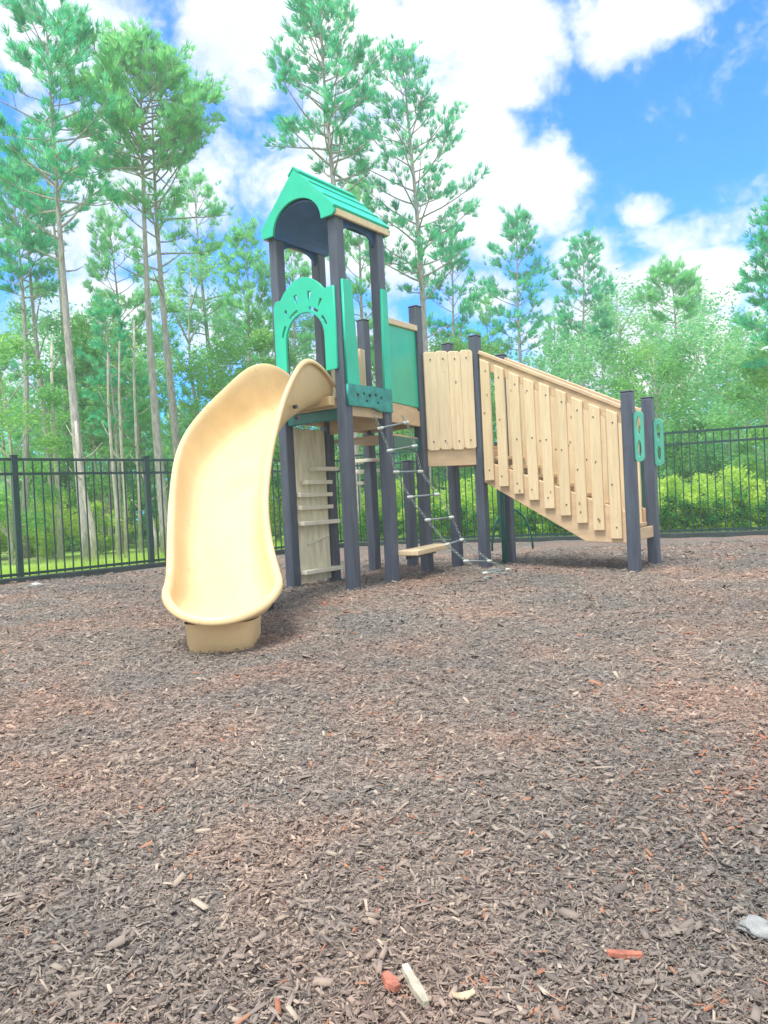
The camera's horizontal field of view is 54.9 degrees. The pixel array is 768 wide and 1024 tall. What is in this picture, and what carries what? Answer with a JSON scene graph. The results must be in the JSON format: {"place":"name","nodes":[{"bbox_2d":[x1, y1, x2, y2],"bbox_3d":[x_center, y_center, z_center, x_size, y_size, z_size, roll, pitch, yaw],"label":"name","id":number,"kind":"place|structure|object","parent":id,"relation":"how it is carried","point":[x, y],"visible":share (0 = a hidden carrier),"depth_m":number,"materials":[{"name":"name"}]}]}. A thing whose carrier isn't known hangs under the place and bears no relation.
{"place":"outdoors","nodes":[
{"label":"outdoors","id":0,"kind":"place"},
{"bbox_2d":[0,513,766,578],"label":"ground","id":1,"kind":"structure","parent":0,"point":[33,558],"depth_m":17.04,"materials":[{"name":"green plant"}]},
{"bbox_2d":[0,499,31,558],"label":"shrub","id":2,"kind":"object","parent":1,"relation":"on","point":[4,543],"visible":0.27,"depth_m":17.17,"materials":[{"name":"green plant"}]},
{"bbox_2d":[0,331,33,466],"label":"pine tree","id":3,"kind":"object","parent":1,"relation":"on","point":[14,377],"visible":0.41,"depth_m":22.06,"materials":[{"name":"green plant"}]},
{"bbox_2d":[2,335,56,543],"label":"pine tree","id":4,"kind":"object","parent":1,"relation":"on","point":[12,367],"visible":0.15,"depth_m":23.85,"materials":[{"name":"green plant"}]},
{"bbox_2d":[0,158,65,553],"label":"pine tree","id":5,"kind":"object","parent":1,"relation":"on","point":[5,232],"visible":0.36,"depth_m":18.21,"materials":[{"name":"green plant"}]},
{"bbox_2d":[0,151,68,557],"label":"pine tree","id":6,"kind":"object","parent":1,"relation":"on","point":[20,272],"visible":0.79,"depth_m":17.46,"materials":[{"name":"green plant"}]},
{"bbox_2d":[0,330,71,564],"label":"broadleaf tree","id":7,"kind":"object","parent":1,"relation":"on","point":[15,345],"visible":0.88,"depth_m":15.04,"materials":[{"name":"green plant"}]},
{"bbox_2d":[0,467,76,547],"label":"shrub","id":8,"kind":"object","parent":1,"relation":"on","point":[20,482],"visible":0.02,"depth_m":19.87,"materials":[{"name":"green plant"}]},
{"bbox_2d":[0,277,94,547],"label":"broadleaf tree","id":9,"kind":"object","parent":1,"relation":"on","point":[45,325],"visible":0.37,"depth_m":19.72,"materials":[{"name":"green plant"}]},
{"bbox_2d":[3,117,91,550],"bbox_3d":[-8.887,-4.726,19.968,2.187,11.760,1.997,-3,1,0],"label":"pine tree","id":10,"kind":"object","parent":1,"relation":"on","point":[42,160],"visible":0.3,"depth_m":19.97,"materials":[{"name":"green plant"}]},
{"bbox_2d":[22,492,79,557],"bbox_3d":[-7.342,0.338,16.652,1.608,1.573,1.436,-3,1,-8],"label":"shrub","id":11,"kind":"object","parent":1,"relation":"on","point":[50,541],"visible":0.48,"depth_m":16.46,"materials":[{"name":"green plant"}]},
{"bbox_2d":[33,341,68,559],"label":"dead tree","id":12,"kind":"object","parent":1,"relation":"on","point":[59,541],"visible":0.6,"depth_m":15.94,"materials":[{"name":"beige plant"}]},
{"bbox_2d":[0,0,125,564],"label":"pine tree","id":13,"kind":"object","parent":1,"relation":"on","point":[73,37],"visible":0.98,"depth_m":13.45,"materials":[{"name":"green plant"}]},
{"bbox_2d":[29,468,107,550],"bbox_3d":[-8.340,-0.004,19.580,2.354,2.356,1.914,-2,1,41],"label":"shrub","id":14,"kind":"object","parent":1,"relation":"on","point":[73,496],"visible":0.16,"depth_m":19.28,"materials":[{"name":"green plant"}]},
{"bbox_2d":[1,299,151,541],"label":"broadleaf tree","id":15,"kind":"object","parent":1,"relation":"on","point":[60,361],"visible":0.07,"depth_m":23.34,"materials":[{"name":"green plant"}]},
{"bbox_2d":[66,421,102,561],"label":"dead tree","id":16,"kind":"object","parent":1,"relation":"on","point":[92,532],"visible":0.84,"depth_m":13.35,"materials":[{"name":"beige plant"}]},
{"bbox_2d":[66,345,115,543],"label":"pine tree","id":17,"kind":"object","parent":1,"relation":"on","point":[85,411],"visible":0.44,"depth_m":18.75,"materials":[{"name":"green plant"}]},
{"bbox_2d":[67,501,136,553],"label":"shrub","id":18,"kind":"object","parent":1,"relation":"on","point":[101,535],"visible":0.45,"depth_m":17.29,"materials":[{"name":"green plant"}]},
{"bbox_2d":[44,288,161,549],"bbox_3d":[-7.290,-2.242,18.915,2.905,6.672,3.093,-3,1,0],"label":"broadleaf tree","id":19,"kind":"object","parent":1,"relation":"on","point":[82,326],"visible":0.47,"depth_m":18.71,"materials":[{"name":"green plant"}]},
{"bbox_2d":[76,288,148,553],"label":"pine tree","id":20,"kind":"object","parent":1,"relation":"on","point":[120,336],"visible":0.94,"depth_m":16.99,"materials":[{"name":"green plant"}]},
{"bbox_2d":[98,352,131,559],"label":"dead tree","id":21,"kind":"object","parent":1,"relation":"on","point":[117,537],"visible":0.88,"depth_m":14.96,"materials":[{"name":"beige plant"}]},
{"bbox_2d":[50,313,184,534],"bbox_3d":[-9.285,-2.978,25.552,5.231,8.134,5.264,-3,1,0],"label":"broadleaf tree","id":22,"kind":"object","parent":1,"relation":"on","point":[161,363],"visible":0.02,"depth_m":25.94,"materials":[{"name":"green plant"}]},
{"bbox_2d":[74,198,165,545],"bbox_3d":[-7.376,-3.874,21.039,2.494,9.865,2.403,-4,1,-35],"label":"pine tree","id":23,"kind":"object","parent":1,"relation":"on","point":[106,245],"visible":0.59,"depth_m":20.83,"materials":[{"name":"green plant"}]},
{"bbox_2d":[102,341,137,557],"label":"dead tree","id":24,"kind":"object","parent":1,"relation":"on","point":[122,457],"visible":0.85,"depth_m":15.45,"materials":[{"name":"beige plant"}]},
{"bbox_2d":[108,373,143,543],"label":"pine tree","id":25,"kind":"object","parent":1,"relation":"on","point":[129,519],"visible":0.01,"depth_m":21.98,"materials":[{"name":"green plant"}]},
{"bbox_2d":[118,371,153,486],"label":"pine tree","id":26,"kind":"object","parent":1,"relation":"on","point":[150,436],"visible":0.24,"depth_m":19.91,"materials":[{"name":"green plant"}]},
{"bbox_2d":[123,320,149,552],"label":"dead tree","id":27,"kind":"object","parent":1,"relation":"on","point":[140,544],"visible":0.86,"depth_m":16.94,"materials":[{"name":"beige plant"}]},
{"bbox_2d":[111,354,164,489],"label":"pine tree","id":28,"kind":"object","parent":1,"relation":"on","point":[143,404],"visible":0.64,"depth_m":17.85,"materials":[{"name":"green plant"}]},
{"bbox_2d":[52,5,230,555],"bbox_3d":[-4.639,-4.435,15.143,3.615,10.925,3.278,-3,1,0],"label":"pine tree","id":29,"kind":"object","parent":1,"relation":"on","point":[123,50],"visible":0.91,"depth_m":14.75,"materials":[{"name":"green plant"}]},
{"bbox_2d":[113,453,173,544],"bbox_3d":[-6.158,-0.307,20.268,2.175,2.761,2.276,-3,1,1],"label":"shrub","id":30,"kind":"object","parent":1,"relation":"on","point":[129,482],"visible":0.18,"depth_m":19.96,"materials":[{"name":"green plant"}]},
{"bbox_2d":[59,54,234,457],"bbox_3d":[-5.103,-4.442,16.170,3.495,10.948,3.788,-3,1,0],"label":"pine tree","id":31,"kind":"object","parent":1,"relation":"on","point":[137,193],"visible":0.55,"depth_m":16.00,"materials":[{"name":"green plant"}]},
{"bbox_2d":[145,315,196,456],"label":"pine tree","id":32,"kind":"object","parent":1,"relation":"on","point":[175,346],"visible":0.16,"depth_m":27.95,"materials":[{"name":"green plant"}]},
{"bbox_2d":[0,543,343,584],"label":"kerb","id":33,"kind":"structure","parent":1,"relation":"on","point":[80,573],"depth_m":10.26,"materials":[{"name":"grey concrete"}]},
{"bbox_2d":[0,455,343,578],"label":"metal fence","id":34,"kind":"object","parent":33,"relation":"on","point":[15,474],"visible":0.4,"depth_m":10.39,"materials":[{"name":"black metal"}]},
{"bbox_2d":[128,239,257,462],"bbox_3d":[-5.750,-3.771,22.869,3.932,9.442,3.675,-4,1,-38],"label":"broadleaf tree","id":35,"kind":"object","parent":1,"relation":"on","point":[171,306],"visible":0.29,"depth_m":22.71,"materials":[{"name":"green plant"}]},
{"bbox_2d":[178,357,212,438],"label":"pine tree","id":36,"kind":"object","parent":1,"relation":"on","point":[186,425],"visible":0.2,"depth_m":21.84,"materials":[{"name":"green plant"}]},
{"bbox_2d":[154,165,249,396],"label":"pine tree","id":37,"kind":"object","parent":1,"relation":"on","point":[208,192],"visible":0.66,"depth_m":23.41,"materials":[{"name":"green plant"}]},
{"bbox_2d":[162,329,278,513],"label":"broadleaf tree","id":38,"kind":"object","parent":1,"relation":"on","point":[213,388],"visible":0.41,"depth_m":16.69,"materials":[{"name":"green plant"}]},
{"bbox_2d":[199,293,258,387],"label":"pine tree","id":39,"kind":"object","parent":1,"relation":"on","point":[234,310],"visible":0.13,"depth_m":25.87,"materials":[{"name":"green plant"}]},
{"bbox_2d":[209,210,273,368],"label":"pine tree","id":40,"kind":"object","parent":1,"relation":"on","point":[251,262],"visible":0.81,"depth_m":21.01,"materials":[{"name":"green plant"}]},
{"bbox_2d":[269,485,281,537],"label":"shrub","id":41,"kind":"object","parent":1,"relation":"on","point":[272,512],"visible":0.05,"depth_m":17.41,"materials":[{"name":"green plant"}]},
{"bbox_2d":[244,326,314,540],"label":"broadleaf tree","id":42,"kind":"object","parent":1,"relation":"on","point":[261,339],"visible":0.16,"depth_m":18.83,"materials":[{"name":"green plant"}]},
{"bbox_2d":[265,249,314,427],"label":"pine tree","id":43,"kind":"object","parent":1,"relation":"on","point":[306,336],"visible":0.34,"depth_m":22.69,"materials":[{"name":"green plant"}]},
{"bbox_2d":[269,313,376,483],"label":"broadleaf tree","id":44,"kind":"object","parent":1,"relation":"on","point":[302,324],"visible":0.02,"depth_m":23.37,"materials":[{"name":"green plant"}]},
{"bbox_2d":[260,0,390,530],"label":"pine tree","id":45,"kind":"object","parent":1,"relation":"on","point":[310,11],"visible":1,"depth_m":15.80,"materials":[{"name":"green plant"}]},
{"bbox_2d":[334,433,375,524],"bbox_3d":[-1.238,-0.727,20.405,2.077,3.161,2.554,-3,1,-19],"label":"shrub","id":46,"kind":"object","parent":1,"relation":"on","point":[337,450],"visible":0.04,"depth_m":20.07,"materials":[{"name":"green plant"}]},
{"bbox_2d":[325,173,390,518],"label":"pine tree","id":47,"kind":"object","parent":1,"relation":"on","point":[356,287],"visible":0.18,"depth_m":20.32,"materials":[{"name":"green plant"}]},
{"bbox_2d":[310,336,414,502],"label":"broadleaf tree","id":48,"kind":"object","parent":1,"relation":"on","point":[373,370],"visible":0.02,"depth_m":21.82,"materials":[{"name":"green plant"}]},
{"bbox_2d":[358,510,382,541],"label":"shrub","id":49,"kind":"object","parent":1,"relation":"on","point":[363,527],"visible":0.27,"depth_m":14.32,"materials":[{"name":"green plant"}]},
{"bbox_2d":[0,331,767,523],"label":"wood","id":50,"kind":"object","parent":1,"relation":"on","point":[6,440],"visible":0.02,"depth_m":34.26,"materials":[{"name":"green plant"}]},
{"bbox_2d":[378,474,436,537],"bbox_3d":[0.603,-0.087,17.304,1.951,1.616,1.742,-3,1,2],"label":"shrub","id":51,"kind":"object","parent":1,"relation":"on","point":[397,493],"visible":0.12,"depth_m":17.12,"materials":[{"name":"green plant"}]},
{"bbox_2d":[379,455,436,518],"bbox_3d":[0.670,-0.465,21.070,1.858,2.323,2.285,-3,1,-13],"label":"shrub","id":52,"kind":"object","parent":1,"relation":"on","point":[398,509],"visible":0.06,"depth_m":20.67,"materials":[{"name":"green plant"}]},
{"bbox_2d":[341,33,492,485],"bbox_3d":[0.867,-5.202,17.558,3.462,11.825,3.414,-3,1,0],"label":"pine tree","id":53,"kind":"object","parent":1,"relation":"on","point":[401,67],"visible":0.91,"depth_m":17.15,"materials":[{"name":"green plant"}]},
{"bbox_2d":[394,453,448,498],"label":"shrub","id":54,"kind":"object","parent":1,"relation":"on","point":[442,474],"visible":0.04,"depth_m":20.98,"materials":[{"name":"green plant"}]},
{"bbox_2d":[416,503,449,536],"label":"shrub","id":55,"kind":"object","parent":1,"relation":"on","point":[436,512],"visible":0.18,"depth_m":14.19,"materials":[{"name":"green plant"}]},
{"bbox_2d":[393,331,494,500],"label":"broadleaf tree","id":56,"kind":"object","parent":1,"relation":"on","point":[435,348],"visible":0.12,"depth_m":19.88,"materials":[{"name":"green plant"}]},
{"bbox_2d":[416,478,475,528],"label":"shrub","id":57,"kind":"object","parent":1,"relation":"on","point":[437,501],"visible":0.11,"depth_m":16.46,"materials":[{"name":"green plant"}]},
{"bbox_2d":[432,507,465,536],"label":"shrub","id":58,"kind":"object","parent":1,"relation":"on","point":[444,521],"visible":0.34,"depth_m":13.92,"materials":[{"name":"green plant"}]},
{"bbox_2d":[414,221,487,349],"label":"pine tree","id":59,"kind":"object","parent":1,"relation":"on","point":[466,305],"visible":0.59,"depth_m":21.52,"materials":[{"name":"green plant"}]},
{"bbox_2d":[446,316,472,343],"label":"pine tree","id":60,"kind":"object","parent":1,"relation":"on","point":[466,332],"visible":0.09,"depth_m":30.70,"materials":[{"name":"green plant"}]},
{"bbox_2d":[446,503,476,538],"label":"shrub","id":61,"kind":"object","parent":1,"relation":"on","point":[464,522],"visible":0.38,"depth_m":13.91,"materials":[{"name":"green plant"}]},
{"bbox_2d":[431,474,514,530],"bbox_3d":[1.987,-0.088,15.838,1.639,1.520,1.836,-2,1,41],"label":"shrub","id":62,"kind":"object","parent":1,"relation":"on","point":[469,499],"visible":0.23,"depth_m":15.58,"materials":[{"name":"green plant"}]},
{"bbox_2d":[468,294,505,437],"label":"pine tree","id":63,"kind":"object","parent":1,"relation":"on","point":[485,301],"visible":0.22,"depth_m":27.91,"materials":[{"name":"green plant"}]},
{"bbox_2d":[468,486,530,532],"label":"shrub","id":64,"kind":"object","parent":1,"relation":"on","point":[523,507],"visible":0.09,"depth_m":16.41,"materials":[{"name":"green plant"}]},
{"bbox_2d":[481,337,522,451],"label":"broadleaf tree","id":65,"kind":"object","parent":1,"relation":"on","point":[488,348],"visible":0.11,"depth_m":23.53,"materials":[{"name":"green plant"}]},
{"bbox_2d":[469,203,557,522],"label":"pine tree","id":66,"kind":"object","parent":1,"relation":"on","point":[512,233],"visible":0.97,"depth_m":22.96,"materials":[{"name":"green plant"}]},
{"bbox_2d":[514,507,540,536],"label":"shrub","id":67,"kind":"object","parent":1,"relation":"on","point":[517,521],"visible":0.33,"depth_m":13.43,"materials":[{"name":"green plant"}]},
{"bbox_2d":[522,508,561,536],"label":"shrub","id":68,"kind":"object","parent":1,"relation":"on","point":[544,526],"visible":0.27,"depth_m":13.31,"materials":[{"name":"green plant"}]},
{"bbox_2d":[533,308,581,383],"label":"pine tree","id":69,"kind":"object","parent":1,"relation":"on","point":[549,322],"visible":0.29,"depth_m":29.82,"materials":[{"name":"green plant"}]},
{"bbox_2d":[359,530,767,545],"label":"kerb","id":70,"kind":"structure","parent":1,"relation":"on","point":[674,535],"depth_m":11.97,"materials":[{"name":"grey concrete"}]},
{"bbox_2d":[355,425,767,541],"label":"metal fence","id":71,"kind":"object","parent":70,"relation":"on","point":[705,442],"visible":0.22,"depth_m":11.98,"materials":[{"name":"black metal"}]},
{"bbox_2d":[520,323,638,428],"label":"broadleaf tree","id":72,"kind":"object","parent":1,"relation":"on","point":[576,371],"visible":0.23,"depth_m":21.62,"materials":[{"name":"green plant"}]},
{"bbox_2d":[548,225,618,386],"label":"pine tree","id":73,"kind":"object","parent":1,"relation":"on","point":[591,242],"visible":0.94,"depth_m":24.18,"materials":[{"name":"green plant"}]},
{"bbox_2d":[575,290,629,391],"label":"pine tree","id":74,"kind":"object","parent":1,"relation":"on","point":[616,339],"visible":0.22,"depth_m":31.54,"materials":[{"name":"green plant"}]},
{"bbox_2d":[568,268,701,445],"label":"broadleaf tree","id":75,"kind":"object","parent":1,"relation":"on","point":[643,319],"visible":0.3,"depth_m":25.75,"materials":[{"name":"green plant"}]},
{"bbox_2d":[639,321,674,453],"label":"pine tree","id":76,"kind":"object","parent":1,"relation":"on","point":[661,332],"visible":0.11,"depth_m":29.76,"materials":[{"name":"green plant"}]},
{"bbox_2d":[595,334,726,494],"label":"broadleaf tree","id":77,"kind":"object","parent":1,"relation":"on","point":[645,353],"visible":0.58,"depth_m":20.51,"materials":[{"name":"green plant"}]},
{"bbox_2d":[632,252,705,467],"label":"pine tree","id":78,"kind":"object","parent":1,"relation":"on","point":[664,272],"visible":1,"depth_m":23.61,"materials":[{"name":"green plant"}]},
{"bbox_2d":[659,491,701,532],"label":"shrub","id":79,"kind":"object","parent":1,"relation":"on","point":[688,508],"visible":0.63,"depth_m":12.51,"materials":[{"name":"green plant"}]},
{"bbox_2d":[657,474,714,524],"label":"shrub","id":80,"kind":"object","parent":1,"relation":"on","point":[687,493],"visible":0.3,"depth_m":16.30,"materials":[{"name":"green plant"}]},
{"bbox_2d":[614,279,767,466],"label":"broadleaf tree","id":81,"kind":"object","parent":1,"relation":"on","point":[705,311],"visible":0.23,"depth_m":27.42,"materials":[{"name":"green plant"}]},
{"bbox_2d":[657,420,724,511],"bbox_3d":[8.721,-1.170,21.229,2.631,3.009,2.140,-2,1,39],"label":"shrub","id":82,"kind":"object","parent":1,"relation":"on","point":[702,425],"visible":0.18,"depth_m":20.91,"materials":[{"name":"green plant"}]},
{"bbox_2d":[670,472,729,522],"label":"shrub","id":83,"kind":"object","parent":1,"relation":"on","point":[696,477],"visible":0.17,"depth_m":17.59,"materials":[{"name":"green plant"}]},
{"bbox_2d":[677,496,724,531],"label":"shrub","id":84,"kind":"object","parent":1,"relation":"on","point":[696,508],"visible":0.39,"depth_m":12.50,"materials":[{"name":"green plant"}]},
{"bbox_2d":[649,307,767,499],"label":"broadleaf tree","id":85,"kind":"object","parent":1,"relation":"on","point":[726,359],"visible":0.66,"depth_m":19.87,"materials":[{"name":"green plant"}]},
{"bbox_2d":[699,341,729,431],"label":"pine tree","id":86,"kind":"object","parent":1,"relation":"on","point":[706,362],"visible":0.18,"depth_m":27.86,"materials":[{"name":"green plant"}]},
{"bbox_2d":[693,497,739,531],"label":"shrub","id":87,"kind":"object","parent":1,"relation":"on","point":[704,507],"visible":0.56,"depth_m":12.28,"materials":[{"name":"green plant"}]},
{"bbox_2d":[681,465,767,523],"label":"shrub","id":88,"kind":"object","parent":1,"relation":"on","point":[719,489],"visible":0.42,"depth_m":15.32,"materials":[{"name":"green plant"}]},
{"bbox_2d":[702,343,767,516],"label":"broadleaf tree","id":89,"kind":"object","parent":1,"relation":"on","point":[738,395],"visible":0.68,"depth_m":16.95,"materials":[{"name":"green plant"}]},
{"bbox_2d":[711,489,762,530],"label":"shrub","id":90,"kind":"object","parent":1,"relation":"on","point":[736,500],"visible":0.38,"depth_m":12.38,"materials":[{"name":"green plant"}]},
{"bbox_2d":[707,447,767,504],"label":"shrub","id":91,"kind":"object","parent":1,"relation":"on","point":[720,463],"visible":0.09,"depth_m":19.99,"materials":[{"name":"green plant"}]},
{"bbox_2d":[715,306,765,425],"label":"pine tree","id":92,"kind":"object","parent":1,"relation":"on","point":[734,315],"visible":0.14,"depth_m":25.83,"materials":[{"name":"green plant"}]},
{"bbox_2d":[719,502,766,530],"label":"shrub","id":93,"kind":"object","parent":1,"relation":"on","point":[754,514],"visible":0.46,"depth_m":12.07,"materials":[{"name":"green plant"}]},
{"bbox_2d":[726,311,767,463],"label":"broadleaf tree","id":94,"kind":"object","parent":1,"relation":"on","point":[747,347],"visible":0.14,"depth_m":20.81,"materials":[{"name":"green plant"}]},
{"bbox_2d":[729,195,767,369],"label":"pine tree","id":95,"kind":"object","parent":1,"relation":"on","point":[761,279],"visible":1,"depth_m":15.80,"materials":[{"name":"green plant"}]},
{"bbox_2d":[745,497,767,529],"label":"shrub","id":96,"kind":"object","parent":1,"relation":"on","point":[763,521],"visible":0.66,"depth_m":12.13,"materials":[{"name":"green plant"}]},
{"bbox_2d":[0,535,767,1023],"bbox_3d":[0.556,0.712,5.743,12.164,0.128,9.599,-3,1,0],"label":"wood chips","id":97,"kind":"object","parent":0,"point":[160,993],"visible":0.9,"depth_m":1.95,"materials":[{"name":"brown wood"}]},
{"bbox_2d":[381,971,401,992],"bbox_3d":[0.013,0.807,1.270,0.028,0.013,0.044,-3,1,-30],"label":"wood chip","id":98,"kind":"object","parent":97,"relation":"on","point":[391,982],"visible":1,"depth_m":1.26,"materials":[{"name":"wood"}]},
{"bbox_2d":[161,166,664,652],"bbox_3d":[-0.104,-1.278,7.307,5.798,4.188,3.456,-4,1,-42],"label":"playground set","id":99,"kind":"object","parent":97,"relation":"on","point":[573,467],"visible":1,"depth_m":7.50,"materials":[{"name":"plastic"}]},
{"bbox_2d":[402,963,429,1007],"bbox_3d":[0.053,0.804,1.257,0.021,0.013,0.105,-3,1,-18],"label":"wood stick","id":100,"kind":"object","parent":97,"relation":"on","point":[415,985],"visible":1,"depth_m":1.25,"materials":[{"name":"beige wood"}]},
{"bbox_2d":[452,988,474,999],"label":"dry leaf","id":101,"kind":"object","parent":97,"relation":"on","point":[468,994],"visible":1,"depth_m":1.22,"materials":[{"name":"beige plant"}]},
{"bbox_2d":[607,949,642,958],"bbox_3d":[0.430,0.790,1.322,0.060,0.010,0.016,-3,1,10],"label":"wood chip","id":102,"kind":"object","parent":97,"relation":"on","point":[619,954],"visible":1,"depth_m":1.32,"materials":[{"name":"wood"}]},
{"bbox_2d":[736,915,767,939],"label":"stone","id":103,"kind":"object","parent":97,"relation":"on","point":[756,926],"visible":0.98,"depth_m":1.39,"materials":[{"name":"grey stone"}]},
{"bbox_2d":[0,0,767,519],"label":"sky","id":104,"kind":"structure","parent":0,"point":[644,123],"materials":[{"name":"blue"}]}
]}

